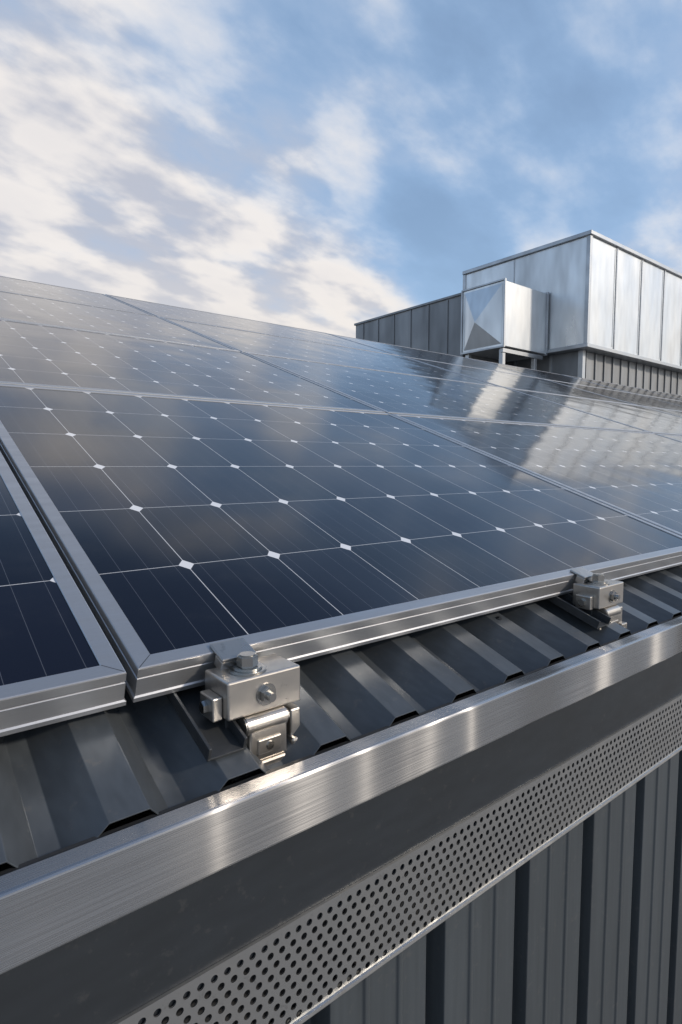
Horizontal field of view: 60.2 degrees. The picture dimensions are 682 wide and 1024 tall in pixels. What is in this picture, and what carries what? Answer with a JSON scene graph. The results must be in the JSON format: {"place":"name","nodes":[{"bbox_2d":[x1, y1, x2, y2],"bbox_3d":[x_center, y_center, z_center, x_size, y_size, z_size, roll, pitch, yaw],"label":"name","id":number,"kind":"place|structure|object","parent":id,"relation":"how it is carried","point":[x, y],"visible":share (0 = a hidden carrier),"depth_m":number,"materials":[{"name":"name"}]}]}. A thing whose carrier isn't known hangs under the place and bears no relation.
{"place":"outdoors","nodes":[
{"label":"outdoors","id":0,"kind":"place"},
{"bbox_2d":[0,617,672,871],"bbox_3d":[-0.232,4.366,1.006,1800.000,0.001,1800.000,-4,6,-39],"label":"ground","id":1,"kind":"structure","parent":0,"point":[114,825],"depth_m":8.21,"materials":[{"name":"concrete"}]},
{"bbox_2d":[287,746,681,1023],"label":"wall","id":2,"kind":"structure","parent":1,"relation":"on","point":[581,923],"depth_m":1.09,"materials":[{"name":"metal"}]},
{"bbox_2d":[0,615,681,1023],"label":"fascia","id":3,"kind":"structure","parent":2,"relation":"attached to","point":[114,971],"depth_m":0.66,"materials":[{"name":"metal"}]},
{"bbox_2d":[0,616,681,974],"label":"gutter","id":4,"kind":"object","parent":3,"relation":"attached to","point":[53,902],"visible":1,"depth_m":0.62,"materials":[{"name":"metal"}]},
{"bbox_2d":[156,705,681,1023],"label":"strip backing","id":5,"kind":"object","parent":3,"relation":"attached to","point":[214,1001],"depth_m":0.77,"materials":[{"name":"black metal"}]},
{"bbox_2d":[112,694,681,1023],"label":"perforated strip","id":6,"kind":"object","parent":2,"relation":"attached to","point":[316,1002],"visible":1,"depth_m":0.79,"materials":[{"name":"metal"}]},
{"bbox_2d":[0,0,681,337],"label":"sky","id":7,"kind":"structure","parent":0,"point":[326,166],"materials":[{"name":"blue"}]},
{"bbox_3d":[2.327,0.149,15.515,32.500,6.095,20.100,-4,6,-39],"label":"rear roof","id":8,"kind":"object","parent":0,"visible":0},
{"bbox_2d":[0,565,681,867],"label":"roof sheet","id":9,"kind":"object","parent":8,"relation":"attached to","point":[65,783],"visible":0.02,"depth_m":0.74,"materials":[{"name":"metal"}]},
{"bbox_2d":[0,452,126,736],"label":"solar panel","id":10,"kind":"object","parent":9,"relation":"on","point":[59,661],"visible":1,"depth_m":0.69,"materials":[{"name":"glass"}]},
{"bbox_2d":[0,276,154,315],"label":"solar panel","id":11,"kind":"object","parent":9,"relation":"on","point":[26,287],"visible":0.68,"depth_m":4.83,"materials":[{"name":"glass"}]},
{"bbox_2d":[0,291,238,350],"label":"solar panel","id":12,"kind":"object","parent":9,"relation":"on","point":[36,310],"visible":0.76,"depth_m":3.70,"materials":[{"name":"glass"}]},
{"bbox_2d":[0,319,384,412],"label":"solar panel","id":13,"kind":"object","parent":9,"relation":"on","point":[32,354],"visible":0.79,"depth_m":2.54,"materials":[{"name":"glass"}]},
{"bbox_2d":[166,637,299,782],"bbox_3d":[-0.168,0.234,0.782,0.140,0.146,0.256,-4,6,-39],"label":"panel mounting clamp","id":14,"kind":"object","parent":9,"relation":"on","point":[251,689],"visible":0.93,"depth_m":0.70,"materials":[{"name":"silver metal"}]},
{"bbox_2d":[105,294,395,354],"bbox_3d":[-0.839,-1.897,6.084,2.699,0.045,1.416,-4,25,-39],"label":"solar panel","id":15,"kind":"object","parent":9,"relation":"on","point":[183,314],"visible":0.63,"depth_m":5.90,"materials":[{"name":"glass"}]},
{"bbox_2d":[160,317,496,385],"bbox_3d":[0.005,-1.339,5.072,2.699,0.045,1.416,-4,25,-39],"label":"solar panel","id":16,"kind":"object","parent":9,"relation":"on","point":[243,341],"visible":0.63,"depth_m":4.84,"materials":[{"name":"glass"}]},
{"bbox_2d":[0,384,681,702],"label":"solar panel","id":17,"kind":"object","parent":9,"relation":"on","point":[183,533],"visible":0.98,"depth_m":1.23,"materials":[{"name":"glass"}]},
{"bbox_2d":[331,334,537,377],"bbox_3d":[1.281,-2.032,7.777,2.699,0.045,1.416,-4,25,-39],"label":"solar panel","id":18,"kind":"object","parent":9,"relation":"on","point":[425,355],"visible":0.63,"depth_m":7.64,"materials":[{"name":"glass"}]},
{"bbox_2d":[244,352,650,432],"bbox_3d":[0.848,-0.783,4.061,2.699,0.045,1.416,-4,25,-39],"label":"solar panel","id":19,"kind":"object","parent":9,"relation":"on","point":[395,393],"visible":0.67,"depth_m":3.76,"materials":[{"name":"glass"}]},
{"bbox_2d":[403,356,638,405],"bbox_3d":[2.124,-1.475,6.765,2.699,0.046,1.416,-4,25,-39],"label":"solar panel","id":20,"kind":"object","parent":9,"relation":"on","point":[512,381],"visible":0.66,"depth_m":6.59,"materials":[{"name":"glass"}]},
{"bbox_2d":[392,414,681,535],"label":"solar panel","id":21,"kind":"object","parent":9,"relation":"on","point":[637,474],"visible":0.74,"depth_m":2.62,"materials":[{"name":"glass"}]},
{"bbox_2d":[469,358,629,392],"bbox_3d":[3.400,-2.166,9.469,2.699,0.045,1.416,-4,25,-39],"label":"solar panel","id":22,"kind":"object","parent":9,"relation":"on","point":[550,376],"visible":0.61,"depth_m":9.38,"materials":[{"name":"glass"}]},
{"bbox_2d":[547,567,626,637],"bbox_3d":[0.489,0.192,1.307,0.140,0.146,0.256,-4,6,-39],"label":"panel mounting clamp","id":23,"kind":"object","parent":9,"relation":"attached to","point":[594,599],"visible":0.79,"depth_m":1.22,"materials":[{"name":"silver metal"}]},
{"bbox_2d":[508,388,681,435],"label":"solar panel","id":24,"kind":"object","parent":9,"relation":"on","point":[649,419],"visible":0.58,"depth_m":5.47,"materials":[{"name":"glass"}]},
{"bbox_2d":[545,379,681,410],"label":"solar panel","id":25,"kind":"object","parent":9,"relation":"on","point":[637,399],"visible":0.75,"depth_m":8.27,"materials":[{"name":"glass"}]},
{"bbox_2d":[561,374,681,400],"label":"solar panel","id":26,"kind":"object","parent":9,"relation":"on","point":[630,389],"visible":0.64,"depth_m":11.03,"materials":[{"name":"glass"}]},
{"bbox_2d":[635,387,681,398],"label":"solar panel","id":27,"kind":"object","parent":9,"relation":"on","point":[672,395],"visible":0.43,"depth_m":12.76,"materials":[{"name":"glass"}]},
{"bbox_2d":[638,394,681,405],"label":"solar panel","id":28,"kind":"object","parent":9,"relation":"on","point":[676,402],"visible":0.47,"depth_m":9.98,"materials":[{"name":"glass"}]},
{"bbox_2d":[643,406,681,416],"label":"solar panel","id":29,"kind":"object","parent":9,"relation":"on","point":[676,413],"visible":0.48,"depth_m":7.21,"materials":[{"name":"glass"}]},
{"bbox_2d":[658,434,681,441],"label":"solar panel","id":30,"kind":"object","parent":9,"relation":"on","point":[677,437],"visible":0.44,"depth_m":4.45,"materials":[{"name":"glass"}]},
{"bbox_2d":[354,278,548,369],"bbox_3d":[2.566,-3.960,15.369,1.840,2.660,5.175,-4,6,-39],"label":"ventilation duct","id":31,"kind":"object","parent":8,"relation":"on","point":[502,321],"visible":0.56,"depth_m":13.72,"materials":[{"name":"silver metal"}]},
{"bbox_2d":[462,230,681,395],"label":"rooftop air handling unit","id":32,"kind":"object","parent":8,"relation":"on","point":[615,313],"visible":0.68,"depth_m":14.11,"materials":[{"name":"silver metal"}]}
]}

